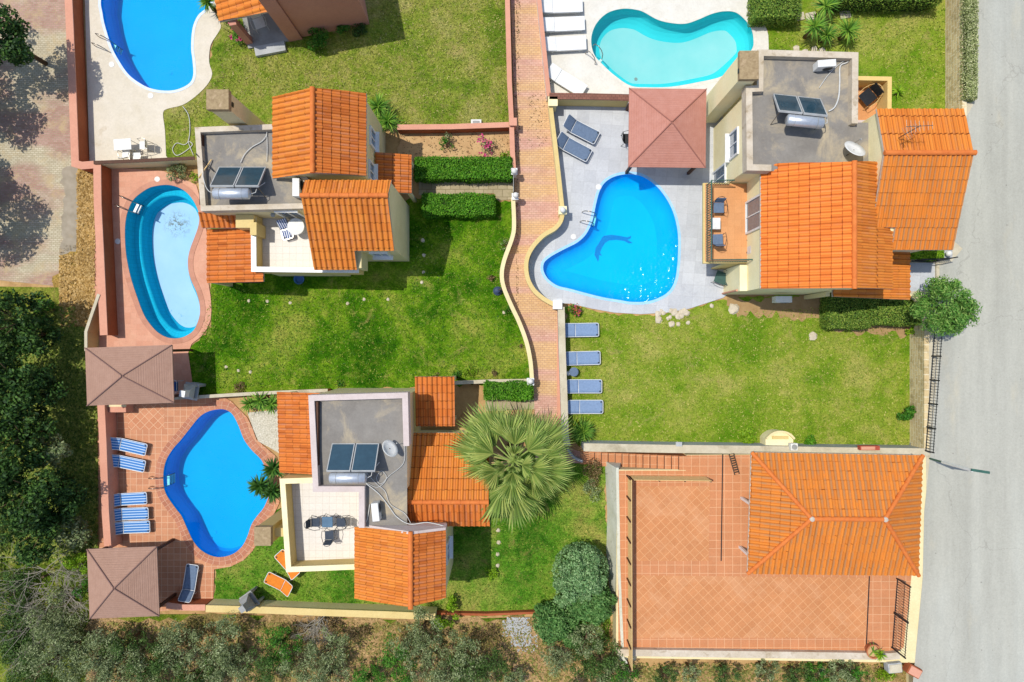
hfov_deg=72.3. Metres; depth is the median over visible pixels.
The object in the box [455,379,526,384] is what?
boundary wall
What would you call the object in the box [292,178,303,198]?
air conditioner
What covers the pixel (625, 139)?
garden chair
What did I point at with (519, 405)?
stone walk
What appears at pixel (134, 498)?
sun lounger
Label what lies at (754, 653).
terrace wall
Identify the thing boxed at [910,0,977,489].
road verge
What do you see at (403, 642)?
olive shrub
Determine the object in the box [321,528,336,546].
garden chair
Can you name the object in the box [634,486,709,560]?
terrace tile inlay
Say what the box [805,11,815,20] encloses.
stone slab
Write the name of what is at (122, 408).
sink block
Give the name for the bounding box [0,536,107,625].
dead bush
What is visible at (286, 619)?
soil below the wall
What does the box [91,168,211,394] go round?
pool deck
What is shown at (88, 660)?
olive shrub
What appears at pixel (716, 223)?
side table
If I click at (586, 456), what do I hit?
path landing
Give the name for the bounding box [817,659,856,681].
olive shrub
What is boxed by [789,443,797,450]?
vent pipe
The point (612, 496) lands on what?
retaining wall
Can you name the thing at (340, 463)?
solar water heater
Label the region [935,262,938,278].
kerb
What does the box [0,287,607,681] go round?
scrub ground
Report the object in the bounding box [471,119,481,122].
white box
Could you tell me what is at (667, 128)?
gazebo
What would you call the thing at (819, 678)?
shrub
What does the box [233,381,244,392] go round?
shrub
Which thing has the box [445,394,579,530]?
fan palm
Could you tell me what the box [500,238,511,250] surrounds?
shrub
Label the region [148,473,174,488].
pool ladder
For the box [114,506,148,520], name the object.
sun lounger
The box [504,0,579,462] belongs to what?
brick path
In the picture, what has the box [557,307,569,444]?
boundary wall
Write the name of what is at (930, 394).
railing fence
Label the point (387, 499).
roof cable
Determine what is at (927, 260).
wrought iron gate
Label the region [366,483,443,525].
roof cable
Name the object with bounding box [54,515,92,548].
evergreen tree
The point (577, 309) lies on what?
shrub
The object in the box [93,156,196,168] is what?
boundary wall
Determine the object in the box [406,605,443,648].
olive shrub
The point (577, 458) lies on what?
boundary wall
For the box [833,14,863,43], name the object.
yucca
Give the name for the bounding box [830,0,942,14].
hedge
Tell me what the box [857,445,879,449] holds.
red box
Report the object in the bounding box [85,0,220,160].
pool deck
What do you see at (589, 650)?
olive shrub
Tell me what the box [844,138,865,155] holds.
satellite dish
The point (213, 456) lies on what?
swimming pool
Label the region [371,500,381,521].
air conditioner
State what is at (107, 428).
boundary wall
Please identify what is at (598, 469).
shrub
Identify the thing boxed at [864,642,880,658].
potted plant
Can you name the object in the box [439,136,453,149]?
shrub
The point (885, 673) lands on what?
shrub
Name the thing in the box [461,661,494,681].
olive shrub
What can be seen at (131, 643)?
shrub
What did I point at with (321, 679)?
olive shrub
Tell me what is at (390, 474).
roof cable
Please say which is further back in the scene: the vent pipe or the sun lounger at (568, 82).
the sun lounger at (568, 82)
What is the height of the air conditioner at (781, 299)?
0.585 m
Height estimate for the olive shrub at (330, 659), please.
2.085 m
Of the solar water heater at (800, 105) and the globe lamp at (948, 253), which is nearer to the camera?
the solar water heater at (800, 105)
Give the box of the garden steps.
[594,452,686,469]
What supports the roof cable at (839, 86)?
on the villa at (811, 213)
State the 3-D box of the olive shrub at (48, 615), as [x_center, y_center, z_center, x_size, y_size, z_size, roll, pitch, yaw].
[-23.894,14.126,36.259,2.524,1.499,2.250,-37,90,0]
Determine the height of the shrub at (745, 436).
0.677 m
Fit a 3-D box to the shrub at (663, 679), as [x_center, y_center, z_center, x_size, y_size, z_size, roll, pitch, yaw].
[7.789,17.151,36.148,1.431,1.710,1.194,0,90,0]
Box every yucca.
[198,0,215,12]
[238,396,260,414]
[246,473,271,498]
[249,391,271,412]
[259,455,284,481]
[260,479,280,503]
[262,392,276,415]
[367,93,393,116]
[376,108,403,136]
[571,417,597,444]
[800,10,829,40]
[809,0,841,20]
[814,22,837,46]
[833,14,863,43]
[875,649,888,661]
[892,84,905,97]
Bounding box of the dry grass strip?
[52,169,93,326]
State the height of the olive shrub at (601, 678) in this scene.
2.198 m
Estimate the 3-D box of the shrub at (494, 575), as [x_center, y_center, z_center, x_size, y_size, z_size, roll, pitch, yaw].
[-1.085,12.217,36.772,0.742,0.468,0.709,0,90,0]
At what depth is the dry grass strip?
36.99 m
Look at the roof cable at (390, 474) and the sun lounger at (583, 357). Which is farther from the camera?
the sun lounger at (583, 357)
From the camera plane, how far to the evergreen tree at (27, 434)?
33.94 m
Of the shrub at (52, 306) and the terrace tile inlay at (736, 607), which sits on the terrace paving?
the terrace tile inlay at (736, 607)
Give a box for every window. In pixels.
[368,159,377,179]
[369,125,378,152]
[369,252,392,259]
[446,536,452,564]
[725,126,738,162]
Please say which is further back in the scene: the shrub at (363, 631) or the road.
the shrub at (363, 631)
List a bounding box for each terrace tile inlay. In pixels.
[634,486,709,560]
[634,575,867,637]
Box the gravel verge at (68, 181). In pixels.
[59,166,79,254]
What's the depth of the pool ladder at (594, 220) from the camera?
36.93 m
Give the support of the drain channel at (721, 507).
on the terrace paving
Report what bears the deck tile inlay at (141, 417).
on the pool deck at (176, 556)
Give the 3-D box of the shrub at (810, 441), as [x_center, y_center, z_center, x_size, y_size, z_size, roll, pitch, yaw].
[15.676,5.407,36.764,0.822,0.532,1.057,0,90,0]
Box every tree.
[0,3,47,66]
[0,288,50,357]
[0,344,52,417]
[0,398,58,489]
[0,459,69,532]
[0,503,62,567]
[6,310,63,357]
[10,363,68,420]
[22,433,72,469]
[35,468,89,525]
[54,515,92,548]
[909,274,982,336]
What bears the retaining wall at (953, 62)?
on the ground at (470, 394)
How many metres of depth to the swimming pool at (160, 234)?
38.12 m
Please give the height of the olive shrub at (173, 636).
2.386 m
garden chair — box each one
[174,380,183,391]
[304,515,322,530]
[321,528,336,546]
[335,515,348,530]
[621,130,628,145]
[710,196,727,214]
[710,232,726,246]
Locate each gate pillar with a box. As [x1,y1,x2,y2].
[509,118,516,129]
[548,96,557,111]
[552,300,561,308]
[558,206,566,216]
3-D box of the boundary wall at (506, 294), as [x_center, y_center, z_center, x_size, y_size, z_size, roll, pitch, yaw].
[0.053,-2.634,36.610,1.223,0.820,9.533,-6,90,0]
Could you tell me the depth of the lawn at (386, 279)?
36.99 m
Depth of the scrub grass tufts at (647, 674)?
36.93 m
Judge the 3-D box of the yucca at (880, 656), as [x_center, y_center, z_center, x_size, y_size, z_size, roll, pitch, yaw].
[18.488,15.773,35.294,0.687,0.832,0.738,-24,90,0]
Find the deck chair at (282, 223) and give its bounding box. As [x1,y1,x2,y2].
[276,218,292,239]
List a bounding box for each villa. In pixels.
[195,86,415,285]
[215,0,368,57]
[254,376,489,609]
[702,49,977,299]
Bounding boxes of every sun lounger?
[110,437,147,455]
[112,454,145,471]
[114,491,146,506]
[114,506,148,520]
[115,520,149,534]
[178,564,199,602]
[264,572,292,596]
[274,549,299,579]
[541,0,582,15]
[543,16,584,33]
[545,35,586,52]
[548,63,587,92]
[557,131,591,161]
[563,114,599,143]
[565,323,598,336]
[566,351,600,365]
[567,379,601,392]
[568,400,602,413]
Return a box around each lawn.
[163,0,513,157]
[188,198,529,397]
[214,452,610,639]
[565,293,909,446]
[766,0,944,108]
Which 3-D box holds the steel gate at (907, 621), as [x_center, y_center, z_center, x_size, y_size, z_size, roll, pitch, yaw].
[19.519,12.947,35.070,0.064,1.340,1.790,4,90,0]
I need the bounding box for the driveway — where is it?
[0,0,70,285]
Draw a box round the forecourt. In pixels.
[910,263,934,290]
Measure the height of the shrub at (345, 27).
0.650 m
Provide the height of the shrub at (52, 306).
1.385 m
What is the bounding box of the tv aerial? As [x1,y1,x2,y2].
[898,120,932,147]
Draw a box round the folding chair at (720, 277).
[713,268,726,285]
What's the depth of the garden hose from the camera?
36.93 m
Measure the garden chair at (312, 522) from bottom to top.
0.975 m
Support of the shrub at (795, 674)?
on the ground at (470, 394)
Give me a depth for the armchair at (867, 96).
33.94 m
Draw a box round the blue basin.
[294,276,303,283]
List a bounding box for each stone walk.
[419,181,512,199]
[485,398,534,410]
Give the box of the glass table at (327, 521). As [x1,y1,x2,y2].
[322,514,335,526]
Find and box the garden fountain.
[493,286,501,294]
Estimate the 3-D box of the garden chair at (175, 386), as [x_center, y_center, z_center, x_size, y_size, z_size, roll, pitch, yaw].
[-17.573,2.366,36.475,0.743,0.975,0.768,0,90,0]
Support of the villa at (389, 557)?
on the ground at (470, 394)
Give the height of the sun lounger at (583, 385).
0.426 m
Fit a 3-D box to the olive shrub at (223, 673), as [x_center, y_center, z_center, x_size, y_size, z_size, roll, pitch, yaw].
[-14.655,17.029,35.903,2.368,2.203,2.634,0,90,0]
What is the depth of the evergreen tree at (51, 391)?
34.61 m
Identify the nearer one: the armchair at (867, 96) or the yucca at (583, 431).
the armchair at (867, 96)
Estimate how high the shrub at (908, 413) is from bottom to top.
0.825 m
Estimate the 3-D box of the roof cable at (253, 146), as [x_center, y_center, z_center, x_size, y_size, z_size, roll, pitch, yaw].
[-11.727,-8.973,32.070,0.353,0.042,2.126,36,90,0]
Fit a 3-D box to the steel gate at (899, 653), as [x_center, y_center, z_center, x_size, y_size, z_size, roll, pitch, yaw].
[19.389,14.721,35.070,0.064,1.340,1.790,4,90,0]
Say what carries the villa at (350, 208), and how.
on the lawn at (386, 279)
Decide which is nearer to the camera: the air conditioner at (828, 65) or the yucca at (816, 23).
the air conditioner at (828, 65)
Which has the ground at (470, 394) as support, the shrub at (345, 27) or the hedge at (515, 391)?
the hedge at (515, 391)
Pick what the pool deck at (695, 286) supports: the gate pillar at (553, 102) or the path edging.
the gate pillar at (553, 102)
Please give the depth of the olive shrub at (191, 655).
35.13 m
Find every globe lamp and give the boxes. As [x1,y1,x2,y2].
[511,168,516,173]
[945,251,951,256]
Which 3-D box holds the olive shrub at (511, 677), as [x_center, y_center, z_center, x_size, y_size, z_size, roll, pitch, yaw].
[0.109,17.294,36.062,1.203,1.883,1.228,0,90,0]
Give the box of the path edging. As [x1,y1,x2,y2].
[557,320,560,433]
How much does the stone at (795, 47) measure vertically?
0.116 m
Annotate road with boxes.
[913,0,1023,681]
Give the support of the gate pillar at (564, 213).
on the pool deck at (695, 286)
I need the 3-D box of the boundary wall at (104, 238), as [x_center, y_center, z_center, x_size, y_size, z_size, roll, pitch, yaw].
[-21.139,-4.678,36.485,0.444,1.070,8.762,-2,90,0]
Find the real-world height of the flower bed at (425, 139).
0.001 m
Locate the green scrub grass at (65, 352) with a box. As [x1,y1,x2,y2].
[0,306,98,564]
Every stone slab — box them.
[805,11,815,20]
[839,11,850,18]
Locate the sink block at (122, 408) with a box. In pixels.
[108,404,133,411]
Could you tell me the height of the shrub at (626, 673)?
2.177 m
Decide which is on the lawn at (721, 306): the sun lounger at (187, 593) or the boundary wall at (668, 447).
the boundary wall at (668, 447)
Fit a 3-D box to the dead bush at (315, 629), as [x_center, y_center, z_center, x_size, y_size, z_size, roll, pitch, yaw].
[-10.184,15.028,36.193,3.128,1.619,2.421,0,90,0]
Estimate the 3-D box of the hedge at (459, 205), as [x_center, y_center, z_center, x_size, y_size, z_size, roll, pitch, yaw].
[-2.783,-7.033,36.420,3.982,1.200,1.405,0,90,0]
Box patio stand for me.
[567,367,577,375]
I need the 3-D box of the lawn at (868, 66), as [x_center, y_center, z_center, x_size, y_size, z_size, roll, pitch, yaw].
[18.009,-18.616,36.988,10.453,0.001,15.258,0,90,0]
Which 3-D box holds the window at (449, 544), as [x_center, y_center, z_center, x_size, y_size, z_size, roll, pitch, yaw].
[-2.990,10.000,33.424,0.260,1.238,1.100,0,90,0]
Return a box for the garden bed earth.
[727,295,909,337]
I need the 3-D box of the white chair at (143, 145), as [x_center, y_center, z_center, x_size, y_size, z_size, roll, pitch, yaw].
[-19.130,-10.201,36.474,0.644,0.975,0.668,0,90,0]
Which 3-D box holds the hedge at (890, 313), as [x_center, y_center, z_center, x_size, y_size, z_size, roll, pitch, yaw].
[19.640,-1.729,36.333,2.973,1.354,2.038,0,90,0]
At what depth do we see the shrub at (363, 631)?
36.49 m
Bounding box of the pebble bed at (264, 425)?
[248,410,278,452]
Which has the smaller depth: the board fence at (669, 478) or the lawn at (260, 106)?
the board fence at (669, 478)
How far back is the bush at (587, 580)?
34.72 m
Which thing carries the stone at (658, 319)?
on the lawn at (721, 306)
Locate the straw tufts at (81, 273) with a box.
[58,170,95,327]
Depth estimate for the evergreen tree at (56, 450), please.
35.02 m
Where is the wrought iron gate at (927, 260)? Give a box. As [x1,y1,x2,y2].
[911,256,957,262]
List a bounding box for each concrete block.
[884,661,901,673]
[902,662,922,678]
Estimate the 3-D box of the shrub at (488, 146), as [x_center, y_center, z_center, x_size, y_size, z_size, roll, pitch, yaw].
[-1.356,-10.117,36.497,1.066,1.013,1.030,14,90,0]
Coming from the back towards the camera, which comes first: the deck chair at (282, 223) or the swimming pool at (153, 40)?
the swimming pool at (153, 40)
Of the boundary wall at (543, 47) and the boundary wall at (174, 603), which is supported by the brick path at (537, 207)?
the boundary wall at (543, 47)
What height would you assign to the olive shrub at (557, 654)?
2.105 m
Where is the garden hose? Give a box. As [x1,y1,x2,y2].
[172,106,193,155]
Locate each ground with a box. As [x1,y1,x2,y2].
[0,0,903,670]
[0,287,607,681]
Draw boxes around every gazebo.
[85,344,192,405]
[86,538,176,618]
[625,87,706,174]
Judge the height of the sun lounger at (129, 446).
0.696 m
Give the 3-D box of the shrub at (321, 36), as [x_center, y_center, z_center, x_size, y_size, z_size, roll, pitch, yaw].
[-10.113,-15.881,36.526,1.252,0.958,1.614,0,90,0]
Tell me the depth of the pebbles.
36.94 m
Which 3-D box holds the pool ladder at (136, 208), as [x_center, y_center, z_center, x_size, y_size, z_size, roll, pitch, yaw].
[-20.259,-7.195,37.069,0.827,1.662,0.564,26,90,0]
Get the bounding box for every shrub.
[0,567,35,614]
[0,606,42,663]
[0,638,42,681]
[9,651,58,681]
[14,625,88,681]
[23,586,75,641]
[34,299,54,317]
[47,628,91,664]
[52,610,88,647]
[62,552,87,574]
[65,628,125,681]
[72,578,87,598]
[93,643,146,681]
[98,626,147,661]
[117,646,161,681]
[124,636,180,681]
[151,618,203,669]
[165,652,215,681]
[166,163,186,181]
[171,639,230,681]
[189,171,197,182]
[198,652,246,681]
[203,611,242,664]
[212,646,253,681]
[223,19,243,44]
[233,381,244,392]
[242,638,296,681]
[256,626,302,669]
[276,643,330,681]
[293,622,310,634]
[303,626,350,675]
[306,27,328,50]
[307,659,349,681]
[327,616,342,633]
[335,24,350,33]
[347,625,368,639]
[351,662,387,681]
[352,23,367,36]
[372,632,418,681]
[385,623,427,663]
[403,637,451,681]
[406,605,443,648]
[422,660,464,681]
[434,615,445,629]
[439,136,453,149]
[441,630,486,680]
[442,594,458,626]
[446,655,487,681]
[451,370,461,377]
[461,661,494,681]
[462,364,476,377]
[469,624,501,656]
[477,134,496,156]
[479,647,510,681]
[484,567,497,580]
[498,149,509,156]
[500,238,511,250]
[503,667,525,681]
[539,644,573,677]
[567,303,582,316]
[567,623,603,659]
[567,645,607,681]
[582,457,605,486]
[582,479,600,502]
[583,634,622,679]
[596,657,632,681]
[603,660,639,681]
[651,666,678,681]
[681,662,701,681]
[712,664,742,681]
[739,426,756,443]
[754,658,780,681]
[782,661,815,681]
[804,435,816,444]
[805,661,829,681]
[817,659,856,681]
[843,666,873,681]
[874,663,896,681]
[896,405,916,420]
[905,325,914,334]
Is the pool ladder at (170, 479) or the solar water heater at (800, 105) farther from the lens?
the pool ladder at (170, 479)
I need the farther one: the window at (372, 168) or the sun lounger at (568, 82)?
the sun lounger at (568, 82)
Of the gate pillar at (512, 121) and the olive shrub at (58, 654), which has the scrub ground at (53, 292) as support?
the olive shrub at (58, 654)
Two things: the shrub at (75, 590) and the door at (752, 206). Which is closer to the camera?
the door at (752, 206)
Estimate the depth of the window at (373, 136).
33.64 m
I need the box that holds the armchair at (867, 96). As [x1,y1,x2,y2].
[858,83,883,109]
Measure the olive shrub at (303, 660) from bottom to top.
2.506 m
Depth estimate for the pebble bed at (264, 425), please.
36.95 m
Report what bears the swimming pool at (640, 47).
in the pool deck at (583, 67)
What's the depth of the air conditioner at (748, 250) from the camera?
34.05 m
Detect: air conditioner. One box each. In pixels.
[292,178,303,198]
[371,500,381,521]
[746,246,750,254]
[772,296,791,302]
[813,59,835,72]
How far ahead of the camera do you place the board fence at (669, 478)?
35.00 m
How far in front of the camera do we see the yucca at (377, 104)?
35.95 m
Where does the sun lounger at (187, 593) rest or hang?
on the pool deck at (176, 556)
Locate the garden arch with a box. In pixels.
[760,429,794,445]
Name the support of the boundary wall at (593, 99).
on the pool deck at (695, 286)
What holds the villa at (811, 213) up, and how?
on the ground at (470, 394)
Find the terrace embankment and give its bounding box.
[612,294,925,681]
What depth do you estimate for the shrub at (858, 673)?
35.75 m
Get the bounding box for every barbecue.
[179,382,205,400]
[238,586,264,612]
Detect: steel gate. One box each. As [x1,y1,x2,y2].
[891,613,908,658]
[893,578,911,622]
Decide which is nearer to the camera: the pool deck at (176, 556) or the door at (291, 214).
the door at (291, 214)
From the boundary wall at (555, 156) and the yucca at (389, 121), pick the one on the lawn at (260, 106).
the yucca at (389, 121)
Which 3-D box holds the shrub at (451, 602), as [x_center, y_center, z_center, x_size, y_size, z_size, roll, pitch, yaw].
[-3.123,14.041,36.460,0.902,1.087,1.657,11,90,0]
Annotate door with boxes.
[274,210,304,219]
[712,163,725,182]
[745,194,759,234]
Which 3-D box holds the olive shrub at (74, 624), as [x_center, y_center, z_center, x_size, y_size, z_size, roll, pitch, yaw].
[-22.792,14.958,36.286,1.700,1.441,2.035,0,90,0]
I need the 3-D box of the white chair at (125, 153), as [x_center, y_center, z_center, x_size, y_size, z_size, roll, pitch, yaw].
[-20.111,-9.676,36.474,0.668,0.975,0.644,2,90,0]
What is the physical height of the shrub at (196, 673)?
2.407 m
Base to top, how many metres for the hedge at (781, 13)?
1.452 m
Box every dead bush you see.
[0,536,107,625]
[0,569,70,680]
[43,571,88,637]
[288,615,342,649]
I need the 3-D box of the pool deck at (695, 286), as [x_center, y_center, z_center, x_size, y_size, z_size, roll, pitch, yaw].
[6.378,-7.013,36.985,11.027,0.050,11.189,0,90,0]
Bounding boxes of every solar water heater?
[210,167,265,199]
[326,443,379,483]
[770,94,827,129]
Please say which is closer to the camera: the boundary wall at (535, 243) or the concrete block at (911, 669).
the concrete block at (911, 669)
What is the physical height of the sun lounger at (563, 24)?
0.440 m
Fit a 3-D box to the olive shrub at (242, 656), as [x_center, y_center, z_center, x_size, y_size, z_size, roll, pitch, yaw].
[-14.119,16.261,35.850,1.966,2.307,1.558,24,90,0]
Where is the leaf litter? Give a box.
[60,1,546,675]
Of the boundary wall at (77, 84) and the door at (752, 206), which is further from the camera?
the boundary wall at (77, 84)
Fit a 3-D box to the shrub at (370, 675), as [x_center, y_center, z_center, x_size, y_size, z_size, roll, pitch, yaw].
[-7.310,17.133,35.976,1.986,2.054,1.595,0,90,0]
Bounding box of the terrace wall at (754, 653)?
[617,647,899,659]
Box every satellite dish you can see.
[382,440,397,456]
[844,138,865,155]
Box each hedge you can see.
[413,155,512,183]
[420,192,496,219]
[483,380,533,401]
[746,0,802,28]
[818,295,870,330]
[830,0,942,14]
[866,298,922,326]
[910,250,945,261]
[959,0,979,102]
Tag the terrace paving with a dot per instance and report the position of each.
(883, 589)
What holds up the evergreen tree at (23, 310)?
on the scrub ground at (53, 292)
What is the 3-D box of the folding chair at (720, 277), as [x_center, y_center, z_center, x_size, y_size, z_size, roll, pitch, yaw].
[10.976,-3.277,36.495,0.862,0.935,0.888,20,90,0]
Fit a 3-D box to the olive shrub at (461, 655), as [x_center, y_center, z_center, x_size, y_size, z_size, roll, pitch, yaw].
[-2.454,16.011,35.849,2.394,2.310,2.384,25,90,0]
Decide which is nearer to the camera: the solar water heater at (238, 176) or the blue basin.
the solar water heater at (238, 176)
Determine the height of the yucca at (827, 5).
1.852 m
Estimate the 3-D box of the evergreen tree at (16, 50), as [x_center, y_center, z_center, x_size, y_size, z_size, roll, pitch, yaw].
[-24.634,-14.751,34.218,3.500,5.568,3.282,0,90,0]
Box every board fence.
[626,475,631,670]
[629,475,711,481]
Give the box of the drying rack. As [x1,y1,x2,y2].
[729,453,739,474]
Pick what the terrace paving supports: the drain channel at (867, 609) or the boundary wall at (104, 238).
the drain channel at (867, 609)
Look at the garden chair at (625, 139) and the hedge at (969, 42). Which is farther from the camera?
the garden chair at (625, 139)
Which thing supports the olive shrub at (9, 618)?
on the scrub ground at (53, 292)
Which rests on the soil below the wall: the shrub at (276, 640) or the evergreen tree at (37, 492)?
the shrub at (276, 640)
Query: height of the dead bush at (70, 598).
1.665 m
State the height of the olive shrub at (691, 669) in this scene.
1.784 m
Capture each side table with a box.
[113,138,136,151]
[709,218,719,229]
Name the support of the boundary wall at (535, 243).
on the pool deck at (695, 286)
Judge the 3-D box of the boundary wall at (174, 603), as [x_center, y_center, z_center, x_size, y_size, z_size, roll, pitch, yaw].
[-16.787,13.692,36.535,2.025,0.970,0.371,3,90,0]
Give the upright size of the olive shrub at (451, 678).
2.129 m
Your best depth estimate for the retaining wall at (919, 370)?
36.09 m
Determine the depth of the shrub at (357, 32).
36.70 m
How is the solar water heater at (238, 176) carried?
on the villa at (350, 208)
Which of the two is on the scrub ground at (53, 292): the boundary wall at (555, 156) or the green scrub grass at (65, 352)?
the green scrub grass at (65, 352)
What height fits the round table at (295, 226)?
0.735 m
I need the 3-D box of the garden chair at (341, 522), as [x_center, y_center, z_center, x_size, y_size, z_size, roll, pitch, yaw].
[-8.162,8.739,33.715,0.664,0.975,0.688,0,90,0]
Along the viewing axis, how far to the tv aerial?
29.24 m
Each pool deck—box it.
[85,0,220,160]
[90,398,280,619]
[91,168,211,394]
[528,102,725,313]
[543,0,768,95]
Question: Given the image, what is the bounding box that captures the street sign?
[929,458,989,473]
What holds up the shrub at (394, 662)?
on the soil below the wall
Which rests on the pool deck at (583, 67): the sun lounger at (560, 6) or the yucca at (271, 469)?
the sun lounger at (560, 6)
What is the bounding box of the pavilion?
[739,451,924,576]
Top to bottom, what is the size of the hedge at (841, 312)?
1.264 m
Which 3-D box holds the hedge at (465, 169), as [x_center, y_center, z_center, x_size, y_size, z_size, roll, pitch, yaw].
[-2.526,-8.927,36.380,5.242,1.285,1.437,0,90,0]
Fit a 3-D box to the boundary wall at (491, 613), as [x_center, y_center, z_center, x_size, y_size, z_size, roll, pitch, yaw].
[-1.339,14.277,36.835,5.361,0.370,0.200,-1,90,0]
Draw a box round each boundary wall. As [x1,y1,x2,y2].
[65,0,95,172]
[84,294,99,350]
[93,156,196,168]
[93,164,117,334]
[97,405,121,547]
[166,597,212,610]
[175,388,330,399]
[206,599,436,619]
[397,122,508,133]
[436,609,534,615]
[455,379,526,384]
[500,197,533,377]
[505,0,515,167]
[524,214,563,306]
[537,0,550,101]
[547,106,563,205]
[549,93,628,106]
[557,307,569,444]
[566,446,582,461]
[581,440,929,455]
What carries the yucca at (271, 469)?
on the ground at (470, 394)
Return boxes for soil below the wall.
[84,613,905,681]
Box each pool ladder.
[91,33,122,53]
[114,195,143,214]
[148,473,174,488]
[580,210,595,226]
[585,44,602,62]
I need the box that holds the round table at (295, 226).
[287,218,304,234]
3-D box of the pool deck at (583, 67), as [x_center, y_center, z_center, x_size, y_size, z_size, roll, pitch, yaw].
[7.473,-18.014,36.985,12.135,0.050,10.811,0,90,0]
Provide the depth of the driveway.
37.00 m
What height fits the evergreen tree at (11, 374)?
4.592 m
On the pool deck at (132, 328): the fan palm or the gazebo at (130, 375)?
the gazebo at (130, 375)
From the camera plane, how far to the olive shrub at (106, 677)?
35.22 m
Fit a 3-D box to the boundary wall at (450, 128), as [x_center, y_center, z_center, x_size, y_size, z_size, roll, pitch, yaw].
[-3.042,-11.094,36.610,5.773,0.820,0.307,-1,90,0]
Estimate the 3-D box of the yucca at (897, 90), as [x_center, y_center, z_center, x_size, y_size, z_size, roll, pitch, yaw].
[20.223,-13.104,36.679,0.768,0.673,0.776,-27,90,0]
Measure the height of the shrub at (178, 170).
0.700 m
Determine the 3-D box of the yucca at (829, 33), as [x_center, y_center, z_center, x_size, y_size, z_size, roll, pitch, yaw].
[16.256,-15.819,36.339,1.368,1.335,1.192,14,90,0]
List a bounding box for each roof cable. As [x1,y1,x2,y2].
[240,131,266,162]
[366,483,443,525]
[367,446,404,486]
[367,474,410,522]
[828,61,848,111]
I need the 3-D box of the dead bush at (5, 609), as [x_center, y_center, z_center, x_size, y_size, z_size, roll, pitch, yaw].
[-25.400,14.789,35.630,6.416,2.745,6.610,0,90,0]
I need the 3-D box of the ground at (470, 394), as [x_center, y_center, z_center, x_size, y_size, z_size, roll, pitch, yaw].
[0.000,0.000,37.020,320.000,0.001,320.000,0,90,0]
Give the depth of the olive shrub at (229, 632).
35.25 m
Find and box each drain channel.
[721,454,722,560]
[866,576,869,643]
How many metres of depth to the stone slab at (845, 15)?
36.91 m
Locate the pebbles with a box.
[502,617,537,651]
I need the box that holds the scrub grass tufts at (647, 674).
[100,621,886,681]
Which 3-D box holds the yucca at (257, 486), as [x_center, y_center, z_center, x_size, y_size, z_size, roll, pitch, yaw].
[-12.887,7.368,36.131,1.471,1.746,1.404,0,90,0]
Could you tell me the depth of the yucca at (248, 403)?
36.17 m
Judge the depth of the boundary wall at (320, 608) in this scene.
36.00 m
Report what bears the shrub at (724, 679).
on the soil below the wall
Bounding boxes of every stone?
[655,316,661,322]
[678,309,684,315]
[728,303,738,314]
[793,45,799,50]
[809,331,816,339]
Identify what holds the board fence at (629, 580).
on the terrace paving
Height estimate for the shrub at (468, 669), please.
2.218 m
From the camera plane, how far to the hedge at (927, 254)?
34.99 m
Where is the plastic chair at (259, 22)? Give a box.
[250,14,269,33]
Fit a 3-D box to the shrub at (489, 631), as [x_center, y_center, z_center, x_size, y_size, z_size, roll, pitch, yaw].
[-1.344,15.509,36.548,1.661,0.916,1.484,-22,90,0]
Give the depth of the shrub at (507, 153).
36.70 m
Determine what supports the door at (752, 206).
in the villa at (811, 213)
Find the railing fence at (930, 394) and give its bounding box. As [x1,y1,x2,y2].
[925,333,941,452]
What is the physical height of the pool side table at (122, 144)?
0.715 m
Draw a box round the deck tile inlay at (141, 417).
[127,404,163,429]
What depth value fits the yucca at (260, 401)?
36.08 m
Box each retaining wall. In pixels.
[605,462,635,662]
[910,311,928,447]
[945,0,966,117]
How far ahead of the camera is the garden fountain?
36.84 m
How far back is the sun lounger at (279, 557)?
36.67 m
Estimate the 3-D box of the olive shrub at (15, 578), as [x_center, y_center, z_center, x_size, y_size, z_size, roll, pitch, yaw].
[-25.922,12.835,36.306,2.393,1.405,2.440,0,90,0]
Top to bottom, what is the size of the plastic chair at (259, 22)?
0.955 m
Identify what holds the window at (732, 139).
in the villa at (811, 213)
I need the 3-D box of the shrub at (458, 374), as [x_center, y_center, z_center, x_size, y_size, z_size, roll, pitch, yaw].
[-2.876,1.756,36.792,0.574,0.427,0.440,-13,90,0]
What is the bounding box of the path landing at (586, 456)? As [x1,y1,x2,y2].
[580,451,593,463]
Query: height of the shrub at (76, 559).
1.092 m
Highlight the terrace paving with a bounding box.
[618,455,911,650]
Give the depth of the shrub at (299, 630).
36.31 m
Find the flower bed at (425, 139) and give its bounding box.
[397,131,509,162]
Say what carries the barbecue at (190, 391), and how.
on the lawn at (386, 279)
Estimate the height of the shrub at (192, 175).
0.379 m
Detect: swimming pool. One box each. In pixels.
[98,0,212,92]
[120,180,204,343]
[155,401,277,564]
[541,172,680,304]
[588,5,756,88]
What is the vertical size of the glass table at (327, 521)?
0.667 m
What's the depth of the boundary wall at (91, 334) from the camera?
36.13 m
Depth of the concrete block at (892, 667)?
35.45 m
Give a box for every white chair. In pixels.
[117,150,134,159]
[128,151,143,158]
[137,138,152,151]

